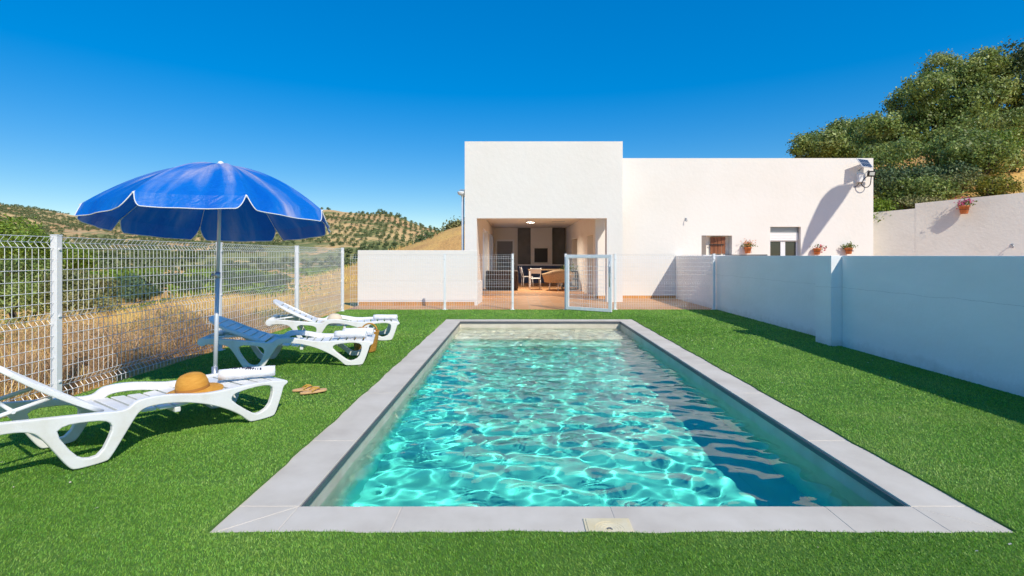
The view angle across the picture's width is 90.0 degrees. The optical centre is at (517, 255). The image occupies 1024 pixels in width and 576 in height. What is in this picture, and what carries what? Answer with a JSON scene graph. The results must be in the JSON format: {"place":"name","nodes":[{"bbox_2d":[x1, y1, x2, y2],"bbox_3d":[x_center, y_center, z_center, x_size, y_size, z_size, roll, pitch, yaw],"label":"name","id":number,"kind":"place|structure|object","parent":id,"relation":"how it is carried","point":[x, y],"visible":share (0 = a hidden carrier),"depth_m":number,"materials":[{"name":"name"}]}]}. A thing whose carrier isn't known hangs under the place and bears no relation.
{"place":"outdoors","nodes":[
{"label":"outdoors","id":0,"kind":"place"},
{"bbox_2d":[0,205,437,269],"bbox_3d":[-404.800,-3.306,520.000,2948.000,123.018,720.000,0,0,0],"label":"hills","id":1,"kind":"structure","parent":0,"point":[307,244],"depth_m":278.12,"materials":[{"name":"green plant"}]},
{"bbox_2d":[104,262,115,269],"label":"olive tree","id":2,"kind":"object","parent":1,"relation":"on","point":[108,267],"visible":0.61,"depth_m":185.48,"materials":[{"name":"green plant"}]},
{"bbox_2d":[168,259,179,264],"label":"olive tree","id":3,"kind":"object","parent":1,"relation":"on","point":[173,262],"visible":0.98,"depth_m":205.80,"materials":[{"name":"green plant"}]},
{"bbox_2d":[203,261,212,266],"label":"olive tree","id":4,"kind":"object","parent":1,"relation":"on","point":[209,263],"visible":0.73,"depth_m":194.49,"materials":[{"name":"green plant"}]},
{"bbox_2d":[0,202,441,254],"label":"olive grove","id":5,"kind":"object","parent":1,"relation":"on","point":[79,225],"visible":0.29,"depth_m":314.14,"materials":[{"name":"green plant"}]},
{"bbox_2d":[265,265,275,270],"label":"olive tree","id":6,"kind":"object","parent":1,"relation":"on","point":[269,267],"visible":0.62,"depth_m":177.25,"materials":[{"name":"grey plant"}]},
{"bbox_2d":[280,256,288,262],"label":"olive tree","id":7,"kind":"object","parent":1,"relation":"on","point":[284,259],"visible":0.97,"depth_m":198.01,"materials":[{"name":"grey plant"}]},
{"bbox_2d":[0,141,1023,418],"bbox_3d":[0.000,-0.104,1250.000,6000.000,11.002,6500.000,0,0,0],"label":"ground","id":8,"kind":"structure","parent":0,"point":[438,241],"depth_m":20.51,"materials":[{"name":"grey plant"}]},
{"bbox_2d":[0,250,71,327],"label":"tree","id":9,"kind":"object","parent":8,"relation":"on","point":[31,300],"visible":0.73,"depth_m":21.02,"materials":[{"name":"green plant"}]},
{"bbox_2d":[0,214,77,315],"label":"tree","id":10,"kind":"object","parent":8,"relation":"on","point":[9,226],"visible":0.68,"depth_m":29.16,"materials":[{"name":"green plant"}]},
{"bbox_2d":[8,242,100,290],"bbox_3d":[-30.281,1.632,33.464,3.913,5.586,4.873,0,0,30],"label":"tree","id":11,"kind":"object","parent":8,"relation":"on","point":[74,264],"visible":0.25,"depth_m":33.68,"materials":[{"name":"green plant"}]},
{"bbox_2d":[31,262,126,320],"bbox_3d":[-17.541,1.736,20.555,3.005,2.943,4.200,0,0,-38],"label":"tree","id":12,"kind":"object","parent":8,"relation":"on","point":[72,295],"visible":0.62,"depth_m":20.25,"materials":[{"name":"green plant"}]},
{"bbox_2d":[111,287,124,299],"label":"olive shrub","id":13,"kind":"object","parent":8,"relation":"on","point":[115,298],"visible":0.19,"depth_m":54.44,"materials":[{"name":"green plant"}]},
{"bbox_2d":[110,272,137,284],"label":"olive shrub","id":14,"kind":"object","parent":8,"relation":"on","point":[123,277],"visible":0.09,"depth_m":80.18,"materials":[{"name":"green plant"}]},
{"bbox_2d":[117,274,146,289],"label":"olive shrub","id":15,"kind":"object","parent":8,"relation":"on","point":[130,282],"visible":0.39,"depth_m":62.08,"materials":[{"name":"green plant"}]},
{"bbox_2d":[120,284,156,302],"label":"olive shrub","id":16,"kind":"object","parent":8,"relation":"on","point":[139,292],"visible":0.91,"depth_m":53.13,"materials":[{"name":"green plant"}]},
{"bbox_2d":[123,271,158,287],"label":"olive shrub","id":17,"kind":"object","parent":8,"relation":"on","point":[145,279],"visible":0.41,"depth_m":74.58,"materials":[{"name":"green plant"}]},
{"bbox_2d":[143,284,165,297],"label":"olive shrub","id":18,"kind":"object","parent":8,"relation":"on","point":[157,288],"visible":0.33,"depth_m":60.56,"materials":[{"name":"green plant"}]},
{"bbox_2d":[151,272,172,288],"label":"olive shrub","id":19,"kind":"object","parent":8,"relation":"on","point":[164,282],"visible":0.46,"depth_m":76.28,"materials":[{"name":"green plant"}]},
{"bbox_2d":[155,269,182,285],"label":"olive shrub","id":20,"kind":"object","parent":8,"relation":"on","point":[175,275],"visible":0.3,"depth_m":84.04,"materials":[{"name":"green plant"}]},
{"bbox_2d":[171,274,191,289],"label":"olive shrub","id":21,"kind":"object","parent":8,"relation":"on","point":[177,280],"visible":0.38,"depth_m":77.98,"materials":[{"name":"green plant"}]},
{"bbox_2d":[178,276,203,293],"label":"olive shrub","id":22,"kind":"object","parent":8,"relation":"on","point":[198,287],"visible":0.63,"depth_m":61.03,"materials":[{"name":"green plant"}]},
{"bbox_2d":[185,272,202,279],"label":"olive shrub","id":23,"kind":"object","parent":8,"relation":"on","point":[199,276],"visible":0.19,"depth_m":85.56,"materials":[{"name":"green plant"}]},
{"bbox_2d":[0,246,404,296],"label":"valley crop","id":24,"kind":"object","parent":8,"relation":"on","point":[146,270],"visible":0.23,"depth_m":128.22,"materials":[{"name":"green plant"}]},
{"bbox_2d":[197,276,214,286],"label":"olive shrub","id":25,"kind":"object","parent":8,"relation":"on","point":[208,280],"visible":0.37,"depth_m":75.74,"materials":[{"name":"green plant"}]},
{"bbox_2d":[209,265,238,280],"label":"olive shrub","id":26,"kind":"object","parent":8,"relation":"on","point":[224,274],"visible":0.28,"depth_m":86.34,"materials":[{"name":"green plant"}]},
{"bbox_2d":[118,283,345,310],"bbox_3d":[-14.034,2.106,24.667,13.348,1.824,5.206,0,0,-17],"label":"green thicket","id":27,"kind":"object","parent":8,"relation":"on","point":[231,289],"visible":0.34,"depth_m":24.07,"materials":[{"name":"green plant"}]},
{"bbox_2d":[225,280,251,287],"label":"olive shrub","id":28,"kind":"object","parent":8,"relation":"on","point":[235,285],"visible":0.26,"depth_m":49.64,"materials":[{"name":"green plant"}]},
{"bbox_2d":[224,270,260,284],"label":"olive shrub","id":29,"kind":"object","parent":8,"relation":"on","point":[246,278],"visible":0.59,"depth_m":79.76,"materials":[{"name":"green plant"}]},
{"bbox_2d":[252,271,265,283],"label":"olive shrub","id":30,"kind":"object","parent":8,"relation":"on","point":[259,274],"visible":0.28,"depth_m":86.40,"materials":[{"name":"green plant"}]},
{"bbox_2d":[260,271,290,284],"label":"olive shrub","id":31,"kind":"object","parent":8,"relation":"on","point":[285,278],"visible":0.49,"depth_m":51.77,"materials":[{"name":"green plant"}]},
{"bbox_2d":[264,280,286,294],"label":"olive shrub","id":32,"kind":"object","parent":8,"relation":"on","point":[273,284],"visible":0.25,"depth_m":25.74,"materials":[{"name":"green plant"}]},
{"bbox_2d":[409,225,443,242],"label":"tree","id":33,"kind":"object","parent":8,"relation":"on","point":[422,237],"visible":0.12,"depth_m":57.34,"materials":[{"name":"green plant"}]},
{"bbox_2d":[440,216,464,231],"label":"tree","id":34,"kind":"object","parent":8,"relation":"on","point":[455,224],"visible":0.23,"depth_m":61.41,"materials":[{"name":"green plant"}]},
{"bbox_2d":[0,309,1023,575],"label":"artificial turf","id":35,"kind":"structure","parent":8,"relation":"on","point":[162,493],"depth_m":3.05,"materials":[{"name":"green plastic"}]},
{"bbox_2d":[0,366,287,468],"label":"sun lounger","id":36,"kind":"object","parent":35,"relation":"on","point":[118,414],"visible":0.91,"depth_m":3.49,"materials":[{"name":"white plastic"}]},
{"bbox_2d":[166,372,223,393],"bbox_3d":[-2.535,0.992,3.990,0.419,0.158,0.405,-5,6,-23],"label":"straw hat","id":37,"kind":"object","parent":36,"relation":"on","point":[194,382],"visible":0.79,"depth_m":3.93,"materials":[{"name":"orange wicker"}]},
{"bbox_2d":[218,365,274,379],"bbox_3d":[-2.267,0.980,4.303,0.424,0.102,0.104,0,0,-24],"label":"rolled towel","id":38,"kind":"object","parent":36,"relation":"on","point":[232,373],"visible":1,"depth_m":4.26,"materials":[{"name":"white fabric"}]},
{"bbox_2d":[0,235,343,401],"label":"fence","id":39,"kind":"object","parent":35,"relation":"on","point":[55,324],"visible":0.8,"depth_m":5.41,"materials":[{"name":"white metal"}]},
{"bbox_2d":[74,161,330,373],"bbox_3d":[-2.903,0.207,4.987,2.041,2.280,2.030,0,0,-18],"label":"beach parasol","id":40,"kind":"object","parent":35,"relation":"on","point":[219,201],"visible":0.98,"depth_m":4.79,"materials":[{"name":"blue fabric"}]},
{"bbox_2d":[197,316,374,366],"bbox_3d":[-2.790,1.034,6.396,1.938,0.606,0.665,0,0,-13],"label":"sun lounger","id":41,"kind":"object","parent":35,"relation":"on","point":[255,338],"visible":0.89,"depth_m":6.19,"materials":[{"name":"white plastic"}]},
{"bbox_2d":[334,331,367,336],"bbox_3d":[-2.094,0.987,6.445,0.404,0.086,0.096,0,0,3],"label":"rolled towel","id":42,"kind":"object","parent":41,"relation":"on","point":[350,333],"visible":1,"depth_m":6.41,"materials":[{"name":"white fabric"}]},
{"bbox_2d":[342,328,373,334],"bbox_3d":[-2.052,0.981,6.619,0.384,0.098,0.110,0,0,-6],"label":"rolled towel","id":43,"kind":"object","parent":41,"relation":"on","point":[370,331],"visible":0.52,"depth_m":6.59,"materials":[{"name":"white fabric"}]},
{"bbox_2d":[292,384,319,391],"bbox_3d":[-2.090,1.305,5.070,0.255,0.047,0.100,0,0,-32],"label":"flip flop","id":44,"kind":"object","parent":35,"relation":"on","point":[307,387],"visible":0.8,"depth_m":5.05,"materials":[{"name":"beige rubber"}]},
{"bbox_2d":[300,386,326,393],"bbox_3d":[-1.980,1.305,4.980,0.255,0.047,0.100,0,0,-38],"label":"flip flop","id":45,"kind":"object","parent":35,"relation":"on","point":[315,390],"visible":1,"depth_m":4.97,"materials":[{"name":"beige rubber"}]},
{"bbox_2d":[265,299,399,340],"bbox_3d":[-2.887,1.007,8.160,1.938,0.660,0.665,0,0,-17],"label":"sun lounger","id":46,"kind":"object","parent":35,"relation":"on","point":[298,318],"visible":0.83,"depth_m":7.96,"materials":[{"name":"white plastic"}]},
{"bbox_2d":[320,313,343,325],"bbox_3d":[-2.871,0.992,8.070,0.404,0.158,0.419,6,-2,22],"label":"straw hat","id":47,"kind":"object","parent":46,"relation":"on","point":[334,316],"visible":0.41,"depth_m":7.99,"materials":[{"name":"beige wicker"}]},
{"bbox_2d":[373,314,397,318],"bbox_3d":[-2.135,0.993,8.298,0.384,0.081,0.090,0,0,0],"label":"rolled towel","id":48,"kind":"object","parent":46,"relation":"on","point":[379,316],"visible":1,"depth_m":8.26,"materials":[{"name":"white fabric"}]},
{"bbox_2d":[353,323,378,352],"bbox_3d":[-2.120,1.152,7.160,0.381,0.370,0.431,0,0,0],"label":"beach basket","id":49,"kind":"object","parent":35,"relation":"on","point":[372,347],"visible":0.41,"depth_m":7.08,"materials":[{"name":"brown wicker"}]},
{"bbox_2d":[785,115,871,157],"bbox_3d":[20.416,-6.540,32.320,6.273,5.190,5.214,0,0,0],"label":"holm oak","id":50,"kind":"object","parent":8,"relation":"on","point":[833,140],"visible":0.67,"depth_m":31.80,"materials":[{"name":"green plant"}]},
{"bbox_2d":[873,193,905,222],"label":"shrub","id":51,"kind":"object","parent":8,"relation":"on","point":[877,205],"visible":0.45,"depth_m":16.60,"materials":[{"name":"green plant"}]},
{"bbox_2d":[853,135,934,180],"bbox_3d":[14.173,-3.539,19.484,3.148,1.940,1.984,0,0,17],"label":"shrub","id":52,"kind":"object","parent":8,"relation":"on","point":[893,158],"visible":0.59,"depth_m":19.21,"materials":[{"name":"green plant"}]},
{"bbox_2d":[873,161,935,201],"bbox_3d":[12.988,-2.456,17.497,2.710,1.526,1.973,0,0,0],"label":"shrub","id":53,"kind":"object","parent":8,"relation":"on","point":[881,174],"visible":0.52,"depth_m":17.16,"materials":[{"name":"green plant"}]},
{"bbox_2d":[873,175,944,205],"bbox_3d":[12.780,-2.148,17.083,1.559,1.130,2.340,0,0,-43],"label":"shrub","id":54,"kind":"object","parent":8,"relation":"on","point":[906,189],"visible":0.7,"depth_m":16.87,"materials":[{"name":"green plant"}]},
{"bbox_2d":[887,194,950,209],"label":"shrub","id":55,"kind":"object","parent":8,"relation":"on","point":[910,202],"visible":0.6,"depth_m":16.25,"materials":[{"name":"green plant"}]},
{"bbox_2d":[893,175,974,200],"bbox_3d":[13.869,-2.140,16.853,2.539,1.027,1.892,0,0,0],"label":"shrub","id":56,"kind":"object","parent":8,"relation":"on","point":[942,183],"visible":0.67,"depth_m":16.47,"materials":[{"name":"green plant"}]},
{"bbox_2d":[847,43,1023,163],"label":"holm oak","id":57,"kind":"object","parent":8,"relation":"on","point":[977,81],"visible":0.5,"depth_m":22.56,"materials":[{"name":"green plant"}]},
{"bbox_2d":[897,159,983,184],"bbox_3d":[14.541,-2.704,17.962,2.653,1.258,2.575,0,0,0],"label":"shrub","id":58,"kind":"object","parent":8,"relation":"on","point":[946,169],"visible":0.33,"depth_m":17.25,"materials":[{"name":"green plant"}]},
{"bbox_2d":[911,134,983,168],"bbox_3d":[16.198,-3.722,19.020,2.699,1.586,2.628,0,0,0],"label":"shrub","id":59,"kind":"object","parent":8,"relation":"on","point":[934,149],"visible":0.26,"depth_m":18.91,"materials":[{"name":"green plant"}]},
{"bbox_2d":[933,167,989,194],"bbox_3d":[14.721,-2.407,17.012,2.074,0.949,1.394,0,0,0],"label":"shrub","id":60,"kind":"object","parent":8,"relation":"on","point":[956,177],"visible":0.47,"depth_m":16.82,"materials":[{"name":"green plant"}]},
{"bbox_2d":[929,123,1023,171],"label":"shrub","id":61,"kind":"object","parent":8,"relation":"on","point":[964,133],"visible":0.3,"depth_m":17.98,"materials":[{"name":"green plant"}]},
{"bbox_2d":[935,134,1023,176],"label":"shrub","id":62,"kind":"object","parent":8,"relation":"on","point":[974,147],"visible":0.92,"depth_m":17.20,"materials":[{"name":"green plant"}]},
{"bbox_2d":[935,103,1023,141],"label":"shrub","id":63,"kind":"object","parent":8,"relation":"on","point":[1018,115],"visible":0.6,"depth_m":20.41,"materials":[{"name":"green plant"}]},
{"bbox_2d":[964,128,1023,172],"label":"shrub","id":64,"kind":"object","parent":8,"relation":"on","point":[1012,138],"visible":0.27,"depth_m":17.58,"materials":[{"name":"green plant"}]},
{"bbox_2d":[967,173,1023,196],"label":"shrub","id":65,"kind":"object","parent":8,"relation":"on","point":[989,186],"visible":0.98,"depth_m":15.48,"materials":[{"name":"green plant"}]},
{"bbox_2d":[996,36,1023,135],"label":"holm oak","id":66,"kind":"object","parent":8,"relation":"on","point":[1018,57],"visible":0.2,"depth_m":22.85,"materials":[{"name":"green plant"}]},
{"bbox_2d":[0,0,1023,229],"label":"sky","id":67,"kind":"structure","parent":0,"point":[370,106],"materials":[{"name":"blue"}]},
{"bbox_2d":[346,283,711,309],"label":"terrace","id":68,"kind":"structure","parent":0,"point":[543,297],"depth_m":14.75,"materials":[{"name":"ceramic"}]},
{"bbox_2d":[358,250,481,304],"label":"wall","id":69,"kind":"structure","parent":68,"relation":"on","point":[411,274],"depth_m":13.90,"materials":[{"name":"white paint"}]},
{"bbox_2d":[350,254,514,309],"bbox_3d":[-2.110,0.664,12.750,4.120,1.422,0.120,0,0,0],"label":"fence","id":70,"kind":"object","parent":68,"relation":"on","point":[433,282],"visible":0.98,"depth_m":12.75,"materials":[{"name":"white metal"}]},
{"bbox_2d":[486,270,517,288],"bbox_3d":[-0.586,0.934,20.175,1.260,0.730,0.950,0,0,0],"label":"wicker sofa","id":71,"kind":"object","parent":68,"relation":"on","point":[504,279],"visible":0.95,"depth_m":19.71,"materials":[{"name":"grey wicker"}]},
{"bbox_2d":[519,267,532,286],"bbox_3d":[0.400,0.918,22.193,0.546,0.864,0.442,0,0,-10],"label":"dining chair","id":72,"kind":"object","parent":68,"relation":"on","point":[523,276],"visible":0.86,"depth_m":22.00,"materials":[{"name":"white paint"}]},
{"bbox_2d":[529,268,540,289],"bbox_3d":[0.714,0.918,20.360,0.442,0.864,0.547,0,0,-5],"label":"dining chair","id":73,"kind":"object","parent":68,"relation":"on","point":[535,271],"visible":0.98,"depth_m":20.14,"materials":[{"name":"white paint"}]},
{"bbox_2d":[528,269,562,285],"bbox_3d":[1.221,0.969,22.400,1.500,0.760,1.100,0,0,0],"label":"dining table","id":74,"kind":"object","parent":68,"relation":"on","point":[546,269],"visible":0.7,"depth_m":21.85,"materials":[{"name":"wood"}]},
{"bbox_2d":[542,270,573,290],"bbox_3d":[1.589,0.944,20.024,1.302,0.814,1.103,0,0,-8],"label":"rattan armchair","id":75,"kind":"object","parent":68,"relation":"on","point":[555,276],"visible":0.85,"depth_m":19.55,"materials":[{"name":"brown wicker"}]},
{"bbox_2d":[558,264,577,289],"bbox_3d":[2.219,0.788,20.553,0.987,1.123,1.047,0,0,-25],"label":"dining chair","id":76,"kind":"object","parent":68,"relation":"on","point":[575,278],"visible":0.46,"depth_m":20.46,"materials":[{"name":"black plastic"}]},
{"bbox_2d":[563,254,714,309],"bbox_3d":[3.055,0.664,12.750,3.810,1.422,0.120,0,0,0],"label":"fence","id":77,"kind":"object","parent":68,"relation":"on","point":[713,282],"visible":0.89,"depth_m":12.75,"materials":[{"name":"white metal"}]},
{"bbox_2d":[566,255,611,311],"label":"gate","id":78,"kind":"structure","parent":77,"relation":"attached to","point":[568,294],"depth_m":12.31,"materials":[{"name":"metal"}]},
{"bbox_2d":[461,141,872,301],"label":"house","id":79,"kind":"structure","parent":68,"relation":"on","point":[539,204],"depth_m":16.10,"materials":[{"name":"white paint"}]},
{"bbox_2d":[457,189,464,194],"bbox_3d":[-1.632,-1.845,14.940,0.225,0.180,0.200,0,0,0],"label":"wall lamp","id":80,"kind":"object","parent":79,"relation":"attached to","point":[461,191],"visible":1,"depth_m":14.89,"materials":[{"name":"white metal"}]},
{"bbox_2d":[497,241,512,269],"bbox_3d":[-0.618,0.315,25.879,0.780,2.080,0.038,0,0,0],"label":"inner door","id":81,"kind":"structure","parent":79,"relation":"in","point":[504,248],"depth_m":25.86,"materials":[{"name":"grey paint"}]},
{"bbox_2d":[702,236,727,255],"bbox_3d":[6.280,-0.294,16.200,0.960,0.677,0.400,0,0,0],"label":"window","id":82,"kind":"structure","parent":79,"relation":"in","point":[717,245],"depth_m":16.30,"materials":[{"name":"paint"}]},
{"bbox_2d":[741,238,757,252],"bbox_3d":[7.223,-0.307,15.962,0.548,0.477,0.380,0,0,0],"label":"flower pot","id":83,"kind":"object","parent":79,"relation":"attached to","point":[748,247],"visible":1,"depth_m":15.92,"materials":[{"name":"ceramic"}]},
{"bbox_2d":[770,227,798,255],"bbox_3d":[8.440,-0.325,16.260,0.940,1.160,0.120,0,0,0],"label":"window","id":84,"kind":"structure","parent":79,"relation":"in","point":[783,240],"depth_m":16.26,"materials":[{"name":"white paint"}]},
{"bbox_2d":[810,244,826,254],"bbox_3d":[9.440,-0.196,15.951,0.487,0.335,0.313,0,0,0],"label":"flower pot","id":85,"kind":"object","parent":79,"relation":"attached to","point":[816,250],"visible":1,"depth_m":15.92,"materials":[{"name":"ceramic"}]},
{"bbox_2d":[840,241,857,253],"bbox_3d":[10.383,-0.251,15.962,0.548,0.405,0.386,0,0,-19],"label":"flower pot","id":86,"kind":"object","parent":79,"relation":"attached to","point":[848,249],"visible":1,"depth_m":15.93,"materials":[{"name":"ceramic"}]},
{"bbox_2d":[855,158,875,187],"bbox_3d":[10.781,-2.559,15.872,0.598,0.892,0.455,0,0,0],"label":"solar floodlight","id":87,"kind":"object","parent":79,"relation":"attached to","point":[861,177],"visible":1,"depth_m":15.91,"materials":[{"name":"white paint"}]},
{"bbox_2d":[676,256,1023,396],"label":"garden wall","id":88,"kind":"structure","parent":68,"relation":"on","point":[960,317],"depth_m":6.52,"materials":[{"name":"paint"}]},
{"bbox_2d":[725,255,766,255],"bbox_3d":[5.050,-0.012,11.375,0.026,0.025,2.050,0,0,0],"label":"metal pipe","id":89,"kind":"object","parent":88,"relation":"on","point":[745,255],"visible":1,"depth_m":11.28,"materials":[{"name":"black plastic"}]},
{"bbox_2d":[873,192,1023,255],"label":"retaining wall","id":90,"kind":"structure","parent":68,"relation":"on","point":[989,225],"depth_m":15.36,"materials":[{"name":"beige paint"}]},
{"bbox_2d":[955,196,976,213],"bbox_3d":[13.198,-1.494,15.070,0.527,0.514,0.439,0,0,37],"label":"flower pot","id":91,"kind":"object","parent":90,"relation":"hanging from","point":[964,209],"visible":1,"depth_m":15.05,"materials":[{"name":"ceramic"}]},
{"bbox_2d":[309,324,893,505],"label":"pool","id":92,"kind":"structure","parent":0,"point":[855,486],"depth_m":4.39,"materials":[{"name":"tile"}]},
{"bbox_2d":[320,327,872,506],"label":"water","id":93,"kind":"structure","parent":92,"relation":"in","point":[609,417],"depth_m":4.15,"materials":[{"name":"teal liquid"}]},
{"bbox_2d":[301,322,905,505],"bbox_3d":[0.475,1.386,6.670,3.310,0.038,7.780,0,0,0],"label":"pool edge seal","id":94,"kind":"object","parent":92,"relation":"on","point":[800,440],"visible":0.86,"depth_m":4.10,"materials":[{"name":"grey"}]},
{"bbox_2d":[210,319,1012,532],"bbox_3d":[0.466,1.373,6.691,3.949,0.035,8.417,0,0,0],"label":"pool coping","id":95,"kind":"object","parent":92,"relation":"on","point":[300,476],"visible":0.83,"depth_m":2.73,"materials":[{"name":"grey stone"}]},
{"bbox_2d":[239,320,966,532],"bbox_3d":[0.466,1.386,6.691,3.941,0.058,8.409,0,0,0],"label":"coping grout","id":96,"kind":"object","parent":95,"relation":"on","point":[609,507],"visible":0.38,"depth_m":2.77,"materials":[{"name":"beige"}]},
{"bbox_2d":[583,518,633,531],"bbox_3d":[0.455,1.352,2.557,0.236,0.026,0.153,0,0,0],"label":"skimmer lid","id":97,"kind":"object","parent":95,"relation":"on","point":[609,524],"visible":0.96,"depth_m":2.56,"materials":[{"name":"beige plastic"}]}
]}

